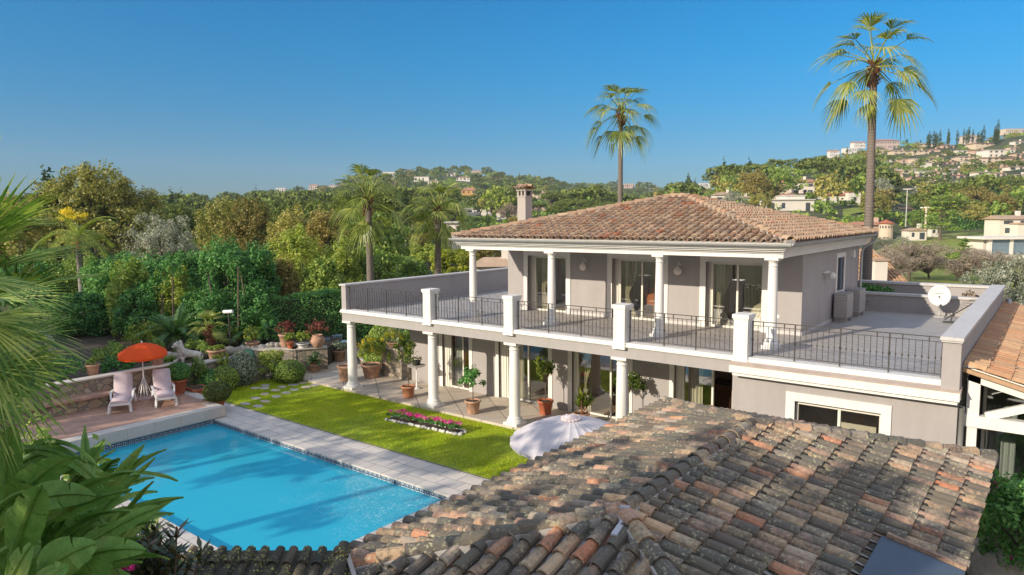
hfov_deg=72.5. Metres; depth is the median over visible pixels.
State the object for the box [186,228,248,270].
evergreen oak
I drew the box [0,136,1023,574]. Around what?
ground
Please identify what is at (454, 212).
stone pine
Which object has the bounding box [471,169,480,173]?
house
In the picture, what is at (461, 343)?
sliding door
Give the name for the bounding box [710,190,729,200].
house
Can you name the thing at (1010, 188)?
oak tree
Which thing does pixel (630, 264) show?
sliding door
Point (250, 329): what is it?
potted plant
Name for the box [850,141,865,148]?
house
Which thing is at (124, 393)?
sun lounger
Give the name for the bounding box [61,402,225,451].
deck curb
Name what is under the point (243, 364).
clipped shrub
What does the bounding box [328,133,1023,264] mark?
scrub
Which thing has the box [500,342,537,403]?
sliding door
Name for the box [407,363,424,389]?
bistro table
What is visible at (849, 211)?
field
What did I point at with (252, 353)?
shrub
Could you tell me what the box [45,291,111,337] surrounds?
laurel hedge
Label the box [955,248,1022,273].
bare tree
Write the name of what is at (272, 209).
stone pine
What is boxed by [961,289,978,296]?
planter plant
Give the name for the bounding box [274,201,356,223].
stone pine
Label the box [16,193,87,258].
stone pine
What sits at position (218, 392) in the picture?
bush
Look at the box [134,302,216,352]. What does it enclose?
sago palm
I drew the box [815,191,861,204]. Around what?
house
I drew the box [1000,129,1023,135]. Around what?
house
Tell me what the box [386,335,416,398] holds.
potted citrus
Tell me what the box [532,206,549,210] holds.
house
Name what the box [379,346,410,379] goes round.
stone pier
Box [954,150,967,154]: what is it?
house
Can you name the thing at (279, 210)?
stone pine
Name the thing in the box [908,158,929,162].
house
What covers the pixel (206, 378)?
clipped shrub
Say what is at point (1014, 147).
house
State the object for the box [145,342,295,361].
rockery edging
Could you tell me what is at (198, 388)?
planter box
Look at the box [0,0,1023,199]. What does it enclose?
sky
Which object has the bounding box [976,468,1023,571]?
hibiscus bush
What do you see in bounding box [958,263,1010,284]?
olive tree
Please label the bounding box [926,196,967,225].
stone pine
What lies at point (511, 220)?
autumn tree
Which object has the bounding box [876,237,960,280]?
bare tree
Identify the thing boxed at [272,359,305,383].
clipped shrub
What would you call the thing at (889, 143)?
house
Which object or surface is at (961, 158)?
house
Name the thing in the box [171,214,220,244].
stone pine
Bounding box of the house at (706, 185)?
[698,183,709,188]
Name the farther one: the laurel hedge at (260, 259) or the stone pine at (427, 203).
the stone pine at (427, 203)
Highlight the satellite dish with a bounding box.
[928,285,950,317]
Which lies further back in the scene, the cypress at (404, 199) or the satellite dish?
the cypress at (404, 199)
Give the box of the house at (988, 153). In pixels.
[976,149,1015,157]
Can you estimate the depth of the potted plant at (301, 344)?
29.43 m
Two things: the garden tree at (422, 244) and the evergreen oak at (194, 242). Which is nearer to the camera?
the evergreen oak at (194, 242)
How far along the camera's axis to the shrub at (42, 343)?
25.28 m
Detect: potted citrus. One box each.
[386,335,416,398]
[457,364,485,414]
[534,356,555,414]
[612,371,647,412]
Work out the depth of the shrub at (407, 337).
31.58 m
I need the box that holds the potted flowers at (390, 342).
[382,327,405,347]
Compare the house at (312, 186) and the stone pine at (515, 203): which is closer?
the stone pine at (515, 203)
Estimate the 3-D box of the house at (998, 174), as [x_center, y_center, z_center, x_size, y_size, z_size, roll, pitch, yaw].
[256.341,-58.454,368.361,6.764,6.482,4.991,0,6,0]
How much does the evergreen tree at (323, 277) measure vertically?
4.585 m
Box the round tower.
[878,219,893,239]
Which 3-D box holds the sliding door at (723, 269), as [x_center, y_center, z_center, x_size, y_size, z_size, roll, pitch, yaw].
[6.875,0.228,21.346,1.730,2.030,0.315,4,7,38]
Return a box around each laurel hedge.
[0,241,74,321]
[36,251,108,315]
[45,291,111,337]
[76,249,144,311]
[104,255,152,337]
[109,279,167,340]
[120,248,167,287]
[149,262,194,337]
[162,247,225,320]
[178,283,232,341]
[196,233,256,319]
[226,236,282,297]
[226,275,283,340]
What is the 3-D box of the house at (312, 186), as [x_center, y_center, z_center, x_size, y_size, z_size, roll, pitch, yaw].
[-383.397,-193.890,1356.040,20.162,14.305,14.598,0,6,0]
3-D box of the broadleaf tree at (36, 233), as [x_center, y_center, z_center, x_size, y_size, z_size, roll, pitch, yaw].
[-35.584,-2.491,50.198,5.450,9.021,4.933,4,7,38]
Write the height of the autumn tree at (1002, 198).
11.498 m
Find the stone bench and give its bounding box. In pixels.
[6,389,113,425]
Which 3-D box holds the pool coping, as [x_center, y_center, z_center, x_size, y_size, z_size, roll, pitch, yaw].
[-7.178,4.797,17.939,14.000,0.050,7.220,4,7,38]
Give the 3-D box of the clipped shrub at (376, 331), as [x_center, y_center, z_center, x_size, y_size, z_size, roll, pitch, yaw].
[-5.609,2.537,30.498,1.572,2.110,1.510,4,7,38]
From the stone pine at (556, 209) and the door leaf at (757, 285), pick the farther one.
the stone pine at (556, 209)
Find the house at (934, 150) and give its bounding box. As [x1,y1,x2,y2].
[928,147,940,151]
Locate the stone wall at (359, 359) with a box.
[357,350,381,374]
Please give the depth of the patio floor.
24.77 m
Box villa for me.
[339,183,1011,445]
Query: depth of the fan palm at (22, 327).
4.79 m
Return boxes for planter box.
[186,384,204,394]
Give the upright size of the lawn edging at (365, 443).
0.062 m
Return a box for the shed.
[178,541,355,574]
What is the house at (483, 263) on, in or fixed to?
on the ground at (1002, 144)
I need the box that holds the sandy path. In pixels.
[265,344,360,378]
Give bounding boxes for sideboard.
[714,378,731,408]
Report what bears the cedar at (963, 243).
on the meadow
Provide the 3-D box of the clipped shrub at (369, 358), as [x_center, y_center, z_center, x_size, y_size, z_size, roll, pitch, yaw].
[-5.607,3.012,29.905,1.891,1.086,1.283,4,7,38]
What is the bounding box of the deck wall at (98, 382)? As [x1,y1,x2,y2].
[11,362,173,403]
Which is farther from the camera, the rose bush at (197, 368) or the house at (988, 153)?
the house at (988, 153)
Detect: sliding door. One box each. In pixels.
[444,334,468,389]
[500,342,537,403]
[531,255,565,312]
[574,352,615,418]
[615,258,655,320]
[676,365,732,408]
[708,262,762,330]
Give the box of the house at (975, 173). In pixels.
[970,170,993,175]
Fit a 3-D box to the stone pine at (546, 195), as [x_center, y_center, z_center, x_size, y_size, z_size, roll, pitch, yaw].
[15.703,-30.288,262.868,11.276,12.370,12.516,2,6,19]
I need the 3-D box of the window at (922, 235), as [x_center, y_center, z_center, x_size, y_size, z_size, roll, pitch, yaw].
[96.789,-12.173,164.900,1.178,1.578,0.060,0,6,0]
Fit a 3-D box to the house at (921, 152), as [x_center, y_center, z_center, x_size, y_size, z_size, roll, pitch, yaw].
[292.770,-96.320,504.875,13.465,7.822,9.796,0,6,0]
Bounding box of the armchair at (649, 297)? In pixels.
[644,286,654,315]
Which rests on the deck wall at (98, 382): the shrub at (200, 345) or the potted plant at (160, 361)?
the potted plant at (160, 361)
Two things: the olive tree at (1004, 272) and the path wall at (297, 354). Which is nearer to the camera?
the path wall at (297, 354)
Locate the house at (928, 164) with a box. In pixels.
[906,162,932,167]
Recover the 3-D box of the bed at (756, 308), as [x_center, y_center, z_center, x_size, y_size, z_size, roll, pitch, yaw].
[8.041,0.795,21.858,1.000,0.700,1.800,4,7,38]
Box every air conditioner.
[833,291,853,321]
[847,287,865,316]
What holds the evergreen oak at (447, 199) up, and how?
on the ground at (1002, 144)
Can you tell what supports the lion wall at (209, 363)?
on the ground at (1002, 144)
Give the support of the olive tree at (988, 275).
on the ground at (1002, 144)
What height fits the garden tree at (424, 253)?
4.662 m
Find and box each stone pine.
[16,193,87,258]
[47,199,96,258]
[53,224,121,259]
[62,205,168,252]
[148,203,204,256]
[162,202,195,217]
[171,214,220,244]
[201,203,277,221]
[203,200,277,215]
[263,206,313,269]
[265,200,304,209]
[266,198,297,204]
[268,203,292,211]
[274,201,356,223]
[280,198,310,206]
[295,195,341,209]
[326,193,397,218]
[337,189,412,210]
[400,195,433,208]
[403,205,432,219]
[421,195,445,203]
[442,207,465,220]
[472,205,486,215]
[482,203,494,215]
[503,199,516,210]
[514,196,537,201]
[532,201,548,216]
[539,191,566,212]
[545,204,575,213]
[553,199,573,205]
[567,197,591,209]
[577,203,601,209]
[580,201,602,207]
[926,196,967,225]
[1001,179,1023,188]
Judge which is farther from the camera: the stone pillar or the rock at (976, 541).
the stone pillar
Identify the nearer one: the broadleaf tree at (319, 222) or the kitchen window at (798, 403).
the kitchen window at (798, 403)
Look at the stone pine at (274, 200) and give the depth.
175.74 m
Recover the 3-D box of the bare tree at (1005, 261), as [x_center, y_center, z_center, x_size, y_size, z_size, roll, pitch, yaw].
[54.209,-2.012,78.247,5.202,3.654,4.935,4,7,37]
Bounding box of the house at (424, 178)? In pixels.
[414,176,429,181]
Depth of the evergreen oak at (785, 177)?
238.09 m
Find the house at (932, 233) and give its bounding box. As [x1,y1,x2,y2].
[927,227,942,236]
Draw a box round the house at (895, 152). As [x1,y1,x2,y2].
[887,149,908,154]
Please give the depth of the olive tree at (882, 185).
227.60 m
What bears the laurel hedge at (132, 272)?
on the raised bed at (90, 342)
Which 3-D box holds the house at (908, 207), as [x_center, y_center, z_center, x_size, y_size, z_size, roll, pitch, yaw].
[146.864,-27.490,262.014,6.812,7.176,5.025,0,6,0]
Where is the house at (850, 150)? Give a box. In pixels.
[841,148,857,154]
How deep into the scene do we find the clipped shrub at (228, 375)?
26.32 m
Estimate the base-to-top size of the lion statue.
0.997 m
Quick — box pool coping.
[60,403,490,554]
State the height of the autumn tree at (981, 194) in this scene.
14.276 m
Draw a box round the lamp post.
[903,188,911,226]
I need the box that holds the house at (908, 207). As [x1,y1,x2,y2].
[898,205,912,208]
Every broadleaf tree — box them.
[0,190,54,305]
[24,158,171,263]
[114,212,199,262]
[166,211,203,256]
[190,194,253,289]
[219,193,279,262]
[265,200,313,266]
[303,204,353,273]
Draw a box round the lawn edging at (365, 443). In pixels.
[225,402,490,479]
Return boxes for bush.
[20,412,114,508]
[186,354,207,385]
[202,381,231,404]
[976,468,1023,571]
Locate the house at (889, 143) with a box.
[876,138,900,150]
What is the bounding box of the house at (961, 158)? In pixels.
[951,154,975,160]
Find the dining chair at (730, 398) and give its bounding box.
[729,394,731,408]
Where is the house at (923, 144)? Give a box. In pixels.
[916,143,936,146]
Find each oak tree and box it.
[0,242,33,276]
[393,219,422,235]
[400,216,434,238]
[747,192,772,208]
[858,192,892,214]
[954,202,990,220]
[1005,186,1016,210]
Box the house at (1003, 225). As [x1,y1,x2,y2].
[983,211,1023,235]
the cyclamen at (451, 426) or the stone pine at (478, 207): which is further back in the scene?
the stone pine at (478, 207)
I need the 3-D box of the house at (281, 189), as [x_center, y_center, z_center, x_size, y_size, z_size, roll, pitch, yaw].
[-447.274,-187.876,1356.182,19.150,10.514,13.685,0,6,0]
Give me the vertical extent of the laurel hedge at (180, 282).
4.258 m
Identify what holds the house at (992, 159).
on the ground at (1002, 144)
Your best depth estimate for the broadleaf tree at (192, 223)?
61.89 m
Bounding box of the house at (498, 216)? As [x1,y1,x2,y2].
[496,208,516,219]
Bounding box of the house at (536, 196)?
[532,191,547,199]
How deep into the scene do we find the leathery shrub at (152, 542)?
5.96 m
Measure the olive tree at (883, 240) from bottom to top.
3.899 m
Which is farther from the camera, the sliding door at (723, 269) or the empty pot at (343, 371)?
the empty pot at (343, 371)
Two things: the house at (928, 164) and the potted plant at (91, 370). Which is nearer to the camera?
the potted plant at (91, 370)
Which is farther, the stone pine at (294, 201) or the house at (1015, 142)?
the house at (1015, 142)
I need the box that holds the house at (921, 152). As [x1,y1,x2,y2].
[905,149,928,155]
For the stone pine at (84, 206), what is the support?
on the ground at (1002, 144)
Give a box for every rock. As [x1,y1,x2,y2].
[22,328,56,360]
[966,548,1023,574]
[971,536,1001,555]
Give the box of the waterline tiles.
[76,419,443,499]
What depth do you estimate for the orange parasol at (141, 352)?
23.74 m
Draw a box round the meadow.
[876,232,1023,289]
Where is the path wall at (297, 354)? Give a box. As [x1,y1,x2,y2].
[250,345,327,374]
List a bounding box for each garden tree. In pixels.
[398,232,431,262]
[407,241,445,274]
[430,248,477,274]
[463,249,500,265]
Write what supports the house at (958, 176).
on the ground at (1002, 144)
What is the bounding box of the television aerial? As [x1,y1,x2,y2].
[942,299,976,323]
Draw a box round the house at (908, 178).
[906,174,920,181]
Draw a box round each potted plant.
[84,356,99,375]
[150,338,164,364]
[206,344,225,358]
[243,324,260,346]
[274,320,295,346]
[283,332,296,348]
[296,330,309,347]
[305,318,329,347]
[332,340,346,361]
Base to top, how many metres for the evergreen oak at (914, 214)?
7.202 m
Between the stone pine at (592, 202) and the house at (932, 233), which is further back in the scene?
the stone pine at (592, 202)
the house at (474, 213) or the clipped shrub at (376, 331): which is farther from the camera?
the house at (474, 213)
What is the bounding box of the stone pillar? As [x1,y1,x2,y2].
[920,207,930,229]
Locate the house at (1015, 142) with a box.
[1009,139,1023,144]
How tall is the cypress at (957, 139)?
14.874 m
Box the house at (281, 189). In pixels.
[276,188,286,191]
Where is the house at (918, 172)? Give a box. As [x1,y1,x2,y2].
[913,171,929,175]
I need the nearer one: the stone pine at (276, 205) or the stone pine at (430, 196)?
the stone pine at (276, 205)
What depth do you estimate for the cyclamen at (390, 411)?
22.49 m
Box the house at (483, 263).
[476,250,507,269]
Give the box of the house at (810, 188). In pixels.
[778,176,814,194]
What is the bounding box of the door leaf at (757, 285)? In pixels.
[755,266,761,304]
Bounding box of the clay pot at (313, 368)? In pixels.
[308,363,320,372]
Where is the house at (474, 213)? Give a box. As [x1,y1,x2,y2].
[464,208,491,216]
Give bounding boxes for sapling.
[139,273,171,338]
[151,254,185,319]
[196,250,222,319]
[220,248,251,343]
[232,249,255,327]
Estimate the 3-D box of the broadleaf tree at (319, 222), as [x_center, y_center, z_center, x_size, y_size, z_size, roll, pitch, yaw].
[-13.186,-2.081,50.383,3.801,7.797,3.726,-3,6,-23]
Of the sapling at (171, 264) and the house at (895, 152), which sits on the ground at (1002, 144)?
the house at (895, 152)
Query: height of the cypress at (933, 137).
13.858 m
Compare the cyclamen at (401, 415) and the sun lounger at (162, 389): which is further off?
the sun lounger at (162, 389)
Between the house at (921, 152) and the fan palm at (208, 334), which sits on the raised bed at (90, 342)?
the fan palm at (208, 334)
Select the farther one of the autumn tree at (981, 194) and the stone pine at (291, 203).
the autumn tree at (981, 194)
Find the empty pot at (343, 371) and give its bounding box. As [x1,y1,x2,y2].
[337,363,347,381]
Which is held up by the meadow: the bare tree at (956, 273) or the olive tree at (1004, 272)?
the bare tree at (956, 273)
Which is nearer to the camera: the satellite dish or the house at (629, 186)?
the satellite dish
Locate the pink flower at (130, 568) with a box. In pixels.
[121,564,134,573]
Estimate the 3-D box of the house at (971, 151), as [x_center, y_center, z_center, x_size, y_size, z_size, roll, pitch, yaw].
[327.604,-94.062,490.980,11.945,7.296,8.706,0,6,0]
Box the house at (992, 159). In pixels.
[968,155,1005,162]
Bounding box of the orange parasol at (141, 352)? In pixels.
[117,341,166,400]
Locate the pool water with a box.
[98,424,439,549]
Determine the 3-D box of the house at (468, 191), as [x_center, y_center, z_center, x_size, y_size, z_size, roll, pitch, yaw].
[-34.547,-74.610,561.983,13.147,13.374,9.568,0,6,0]
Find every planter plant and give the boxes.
[858,282,876,291]
[866,284,894,291]
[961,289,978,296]
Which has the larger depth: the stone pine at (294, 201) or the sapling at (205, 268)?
the stone pine at (294, 201)
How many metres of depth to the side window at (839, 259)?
23.43 m
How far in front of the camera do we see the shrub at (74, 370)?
24.07 m
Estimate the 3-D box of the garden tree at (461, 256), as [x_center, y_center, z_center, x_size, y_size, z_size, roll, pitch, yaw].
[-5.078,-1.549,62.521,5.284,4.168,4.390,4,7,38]
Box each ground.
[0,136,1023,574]
[226,379,530,478]
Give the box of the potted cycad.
[303,351,325,372]
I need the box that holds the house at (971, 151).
[968,148,982,153]
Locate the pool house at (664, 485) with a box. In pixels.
[350,396,997,574]
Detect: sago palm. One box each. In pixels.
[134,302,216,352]
[220,304,290,344]
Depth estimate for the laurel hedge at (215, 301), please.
31.72 m
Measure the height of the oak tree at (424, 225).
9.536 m
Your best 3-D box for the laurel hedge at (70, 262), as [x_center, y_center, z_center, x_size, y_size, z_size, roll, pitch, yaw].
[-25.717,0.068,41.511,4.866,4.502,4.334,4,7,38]
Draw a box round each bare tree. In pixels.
[497,202,517,217]
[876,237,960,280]
[880,251,929,278]
[918,251,950,277]
[936,258,980,280]
[941,245,990,272]
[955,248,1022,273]
[972,253,1020,270]
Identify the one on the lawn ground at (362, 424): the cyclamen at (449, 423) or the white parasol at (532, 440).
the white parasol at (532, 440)
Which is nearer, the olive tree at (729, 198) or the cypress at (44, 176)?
the cypress at (44, 176)
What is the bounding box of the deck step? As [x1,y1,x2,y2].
[183,390,208,401]
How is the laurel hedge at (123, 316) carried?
on the raised bed at (90, 342)
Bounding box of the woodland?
[14,131,1023,215]
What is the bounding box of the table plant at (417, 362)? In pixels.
[411,356,421,365]
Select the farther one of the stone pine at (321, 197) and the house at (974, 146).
the house at (974, 146)
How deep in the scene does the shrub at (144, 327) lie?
29.51 m
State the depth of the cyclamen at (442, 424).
21.31 m
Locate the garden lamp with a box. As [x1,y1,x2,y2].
[223,310,233,345]
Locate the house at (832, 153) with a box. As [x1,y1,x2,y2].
[827,149,839,158]
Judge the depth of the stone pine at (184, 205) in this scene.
143.03 m
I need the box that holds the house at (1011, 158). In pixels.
[1001,156,1023,160]
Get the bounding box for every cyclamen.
[386,409,395,415]
[398,408,407,417]
[406,413,412,420]
[418,415,429,422]
[423,416,431,423]
[431,416,438,423]
[439,419,447,427]
[444,419,453,425]
[448,420,457,429]
[455,421,462,428]
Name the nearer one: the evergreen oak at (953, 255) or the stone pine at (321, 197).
the evergreen oak at (953, 255)
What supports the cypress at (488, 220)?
on the ground at (1002, 144)
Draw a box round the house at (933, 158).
[928,155,943,162]
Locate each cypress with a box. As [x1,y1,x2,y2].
[35,164,63,296]
[399,189,413,235]
[486,212,491,226]
[932,131,935,146]
[956,131,959,146]
[967,126,970,143]
[982,126,985,142]
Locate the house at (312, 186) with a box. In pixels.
[308,184,319,189]
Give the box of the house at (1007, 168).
[1001,165,1023,170]
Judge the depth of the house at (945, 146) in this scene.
521.35 m
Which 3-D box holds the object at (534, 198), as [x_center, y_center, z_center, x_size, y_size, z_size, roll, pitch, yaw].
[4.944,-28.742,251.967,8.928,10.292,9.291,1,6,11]
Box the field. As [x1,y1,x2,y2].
[843,207,862,215]
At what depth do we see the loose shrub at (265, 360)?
27.96 m
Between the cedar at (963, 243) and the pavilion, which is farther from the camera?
the pavilion
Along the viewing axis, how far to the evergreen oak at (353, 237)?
78.82 m
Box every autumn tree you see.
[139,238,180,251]
[507,214,517,221]
[738,168,773,194]
[936,188,972,214]
[953,185,998,212]
[984,192,1020,214]
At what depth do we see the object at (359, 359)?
30.45 m
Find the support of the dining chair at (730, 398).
on the villa
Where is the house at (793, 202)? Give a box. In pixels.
[759,195,815,210]
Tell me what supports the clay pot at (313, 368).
on the sandy path
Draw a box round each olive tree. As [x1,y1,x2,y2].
[357,238,407,257]
[723,189,747,202]
[865,174,893,210]
[874,237,893,248]
[892,235,909,245]
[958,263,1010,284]
[976,252,1023,301]
[991,253,1023,298]
[1003,278,1023,304]
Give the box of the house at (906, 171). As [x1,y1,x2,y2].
[897,169,917,172]
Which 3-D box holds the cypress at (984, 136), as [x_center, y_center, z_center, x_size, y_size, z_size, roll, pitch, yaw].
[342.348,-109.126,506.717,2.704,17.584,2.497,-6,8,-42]
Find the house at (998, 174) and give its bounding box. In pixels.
[990,170,1006,176]
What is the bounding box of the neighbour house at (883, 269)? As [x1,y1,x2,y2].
[858,249,907,281]
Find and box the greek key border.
[77,420,445,499]
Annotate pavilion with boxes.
[957,236,1023,266]
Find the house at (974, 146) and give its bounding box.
[965,141,998,149]
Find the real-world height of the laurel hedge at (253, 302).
3.712 m
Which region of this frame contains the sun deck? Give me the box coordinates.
[15,394,207,442]
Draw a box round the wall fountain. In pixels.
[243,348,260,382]
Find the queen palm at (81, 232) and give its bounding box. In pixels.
[31,207,116,314]
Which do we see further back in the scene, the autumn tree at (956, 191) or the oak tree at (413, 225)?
the autumn tree at (956, 191)
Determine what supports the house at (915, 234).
on the ground at (1002, 144)
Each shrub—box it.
[2,329,45,355]
[31,353,86,382]
[91,340,128,364]
[99,355,137,373]
[114,508,167,570]
[115,519,209,574]
[121,319,183,344]
[148,355,175,365]
[184,339,212,359]
[193,368,216,385]
[202,324,243,345]
[212,352,229,366]
[213,365,239,389]
[227,351,256,385]
[255,312,287,341]
[256,346,284,378]
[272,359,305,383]
[357,334,387,378]
[363,350,381,362]
[367,325,396,345]
[401,330,409,344]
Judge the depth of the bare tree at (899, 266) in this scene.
64.76 m
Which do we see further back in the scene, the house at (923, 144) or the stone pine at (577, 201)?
the house at (923, 144)
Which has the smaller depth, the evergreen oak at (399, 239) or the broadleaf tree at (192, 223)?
the broadleaf tree at (192, 223)
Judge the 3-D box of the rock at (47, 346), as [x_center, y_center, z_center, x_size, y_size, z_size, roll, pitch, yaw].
[-18.715,2.464,27.325,2.025,1.933,1.354,4,7,38]
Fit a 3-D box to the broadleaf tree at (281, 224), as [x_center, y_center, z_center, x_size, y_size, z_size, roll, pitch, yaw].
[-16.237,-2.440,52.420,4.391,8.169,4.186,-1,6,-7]
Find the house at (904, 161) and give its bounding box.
[896,159,907,162]
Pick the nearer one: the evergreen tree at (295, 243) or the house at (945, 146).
the evergreen tree at (295, 243)
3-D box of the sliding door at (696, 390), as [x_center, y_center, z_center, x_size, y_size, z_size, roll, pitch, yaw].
[5.638,3.189,20.339,1.750,2.260,0.315,4,7,38]
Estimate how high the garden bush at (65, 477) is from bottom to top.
4.172 m
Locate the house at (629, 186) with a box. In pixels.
[623,184,633,187]
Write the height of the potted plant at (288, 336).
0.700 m
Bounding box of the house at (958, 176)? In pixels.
[951,173,964,177]
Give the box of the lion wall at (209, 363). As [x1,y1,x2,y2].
[186,357,226,386]
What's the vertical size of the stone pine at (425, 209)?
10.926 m
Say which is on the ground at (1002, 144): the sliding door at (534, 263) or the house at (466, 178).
the house at (466, 178)
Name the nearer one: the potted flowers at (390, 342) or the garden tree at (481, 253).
the potted flowers at (390, 342)
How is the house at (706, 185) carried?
on the ground at (1002, 144)
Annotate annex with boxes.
[962,300,1023,519]
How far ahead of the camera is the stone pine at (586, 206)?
195.19 m
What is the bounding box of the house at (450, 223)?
[444,221,461,248]
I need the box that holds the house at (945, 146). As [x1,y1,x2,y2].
[937,145,953,147]
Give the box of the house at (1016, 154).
[1008,151,1023,156]
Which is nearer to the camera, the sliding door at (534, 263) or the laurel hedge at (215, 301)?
the sliding door at (534, 263)
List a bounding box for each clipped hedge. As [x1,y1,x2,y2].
[260,287,374,341]
[951,215,986,229]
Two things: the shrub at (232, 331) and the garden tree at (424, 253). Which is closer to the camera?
the shrub at (232, 331)
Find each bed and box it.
[0,326,341,387]
[385,416,466,435]
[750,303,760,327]
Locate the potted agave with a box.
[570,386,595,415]
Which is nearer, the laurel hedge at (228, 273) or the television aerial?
the television aerial
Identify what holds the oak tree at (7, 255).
on the ground at (1002, 144)
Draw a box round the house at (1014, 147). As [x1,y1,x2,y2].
[1005,145,1019,149]
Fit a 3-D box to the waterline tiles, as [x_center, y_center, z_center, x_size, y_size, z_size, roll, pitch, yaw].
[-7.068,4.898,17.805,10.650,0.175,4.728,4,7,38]
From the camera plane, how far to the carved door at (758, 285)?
23.89 m
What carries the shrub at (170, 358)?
on the raised bed at (90, 342)
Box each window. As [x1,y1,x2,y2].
[796,401,880,432]
[806,203,809,210]
[837,257,841,288]
[919,233,924,238]
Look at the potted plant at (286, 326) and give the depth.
29.89 m
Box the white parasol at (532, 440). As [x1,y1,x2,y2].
[510,413,609,459]
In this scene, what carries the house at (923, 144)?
on the ground at (1002, 144)
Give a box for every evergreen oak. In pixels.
[64,203,115,263]
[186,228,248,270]
[336,215,390,248]
[348,211,415,263]
[435,197,463,220]
[768,171,792,190]
[904,209,924,227]
[939,251,971,274]
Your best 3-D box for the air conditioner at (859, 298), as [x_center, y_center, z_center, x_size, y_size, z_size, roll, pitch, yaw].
[11.762,0.491,23.864,0.400,0.920,0.920,4,7,38]
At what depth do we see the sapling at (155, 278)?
31.29 m
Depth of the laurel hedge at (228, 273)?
34.34 m
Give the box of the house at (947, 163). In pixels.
[936,160,957,164]
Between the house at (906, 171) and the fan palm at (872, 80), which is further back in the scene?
the house at (906, 171)
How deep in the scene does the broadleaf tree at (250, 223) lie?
53.48 m
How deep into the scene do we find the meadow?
89.57 m
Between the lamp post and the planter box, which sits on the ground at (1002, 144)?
the lamp post
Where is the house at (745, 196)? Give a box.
[732,193,750,203]
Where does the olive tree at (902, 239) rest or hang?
on the ground at (1002, 144)
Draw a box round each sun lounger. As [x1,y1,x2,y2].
[107,373,136,413]
[150,368,177,407]
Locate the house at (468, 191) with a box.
[461,186,476,198]
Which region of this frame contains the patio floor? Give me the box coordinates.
[301,366,615,429]
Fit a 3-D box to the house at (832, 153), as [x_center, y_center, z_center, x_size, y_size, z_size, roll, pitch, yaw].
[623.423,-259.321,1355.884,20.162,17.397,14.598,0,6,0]
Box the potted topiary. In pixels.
[166,362,191,393]
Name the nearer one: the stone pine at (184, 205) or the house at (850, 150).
the stone pine at (184, 205)
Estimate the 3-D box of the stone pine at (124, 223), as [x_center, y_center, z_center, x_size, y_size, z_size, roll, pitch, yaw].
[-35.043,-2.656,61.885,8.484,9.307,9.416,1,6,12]
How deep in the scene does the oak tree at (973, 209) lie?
188.27 m
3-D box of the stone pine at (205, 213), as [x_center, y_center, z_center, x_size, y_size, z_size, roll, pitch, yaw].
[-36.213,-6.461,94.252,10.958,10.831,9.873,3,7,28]
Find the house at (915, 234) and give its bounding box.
[901,224,928,240]
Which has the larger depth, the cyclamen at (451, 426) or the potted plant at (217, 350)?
the potted plant at (217, 350)
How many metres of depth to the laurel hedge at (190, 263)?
34.95 m
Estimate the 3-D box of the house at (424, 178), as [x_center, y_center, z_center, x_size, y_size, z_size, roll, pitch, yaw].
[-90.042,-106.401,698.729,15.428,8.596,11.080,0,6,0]
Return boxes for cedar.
[912,182,968,239]
[951,237,977,271]
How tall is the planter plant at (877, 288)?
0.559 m
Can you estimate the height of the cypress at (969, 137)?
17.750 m
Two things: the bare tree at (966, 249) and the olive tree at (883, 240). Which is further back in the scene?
the olive tree at (883, 240)
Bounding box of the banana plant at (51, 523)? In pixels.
[0,423,183,574]
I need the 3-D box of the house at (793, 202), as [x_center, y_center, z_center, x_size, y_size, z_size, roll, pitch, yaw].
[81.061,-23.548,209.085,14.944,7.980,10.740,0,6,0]
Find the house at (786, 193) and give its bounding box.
[766,190,794,198]
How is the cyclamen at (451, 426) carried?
in the flower bed at (437, 427)
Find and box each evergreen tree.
[264,223,336,287]
[266,253,300,296]
[299,255,345,292]
[307,234,366,282]
[346,243,406,280]
[380,255,428,276]
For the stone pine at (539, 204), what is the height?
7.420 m
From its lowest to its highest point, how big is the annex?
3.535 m
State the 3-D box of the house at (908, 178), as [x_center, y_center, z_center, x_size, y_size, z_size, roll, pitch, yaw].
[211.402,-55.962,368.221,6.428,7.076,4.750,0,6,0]
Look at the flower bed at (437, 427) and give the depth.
21.63 m
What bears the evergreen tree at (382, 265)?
on the ground at (1002, 144)
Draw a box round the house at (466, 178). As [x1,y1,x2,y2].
[455,175,469,181]
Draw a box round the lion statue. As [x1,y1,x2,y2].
[172,340,202,364]
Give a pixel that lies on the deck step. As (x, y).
(194, 394)
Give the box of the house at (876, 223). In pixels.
[850,217,893,228]
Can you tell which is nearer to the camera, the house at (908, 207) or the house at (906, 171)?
the house at (908, 207)
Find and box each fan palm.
[0,136,107,472]
[188,310,233,345]
[326,164,410,280]
[396,181,474,273]
[581,84,661,202]
[805,11,938,279]
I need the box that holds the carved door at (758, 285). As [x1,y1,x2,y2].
[755,266,761,304]
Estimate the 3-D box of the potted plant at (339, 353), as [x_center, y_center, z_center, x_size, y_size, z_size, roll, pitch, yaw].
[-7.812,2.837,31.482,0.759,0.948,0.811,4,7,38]
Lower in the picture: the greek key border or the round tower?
the greek key border
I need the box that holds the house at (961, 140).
[959,135,980,144]

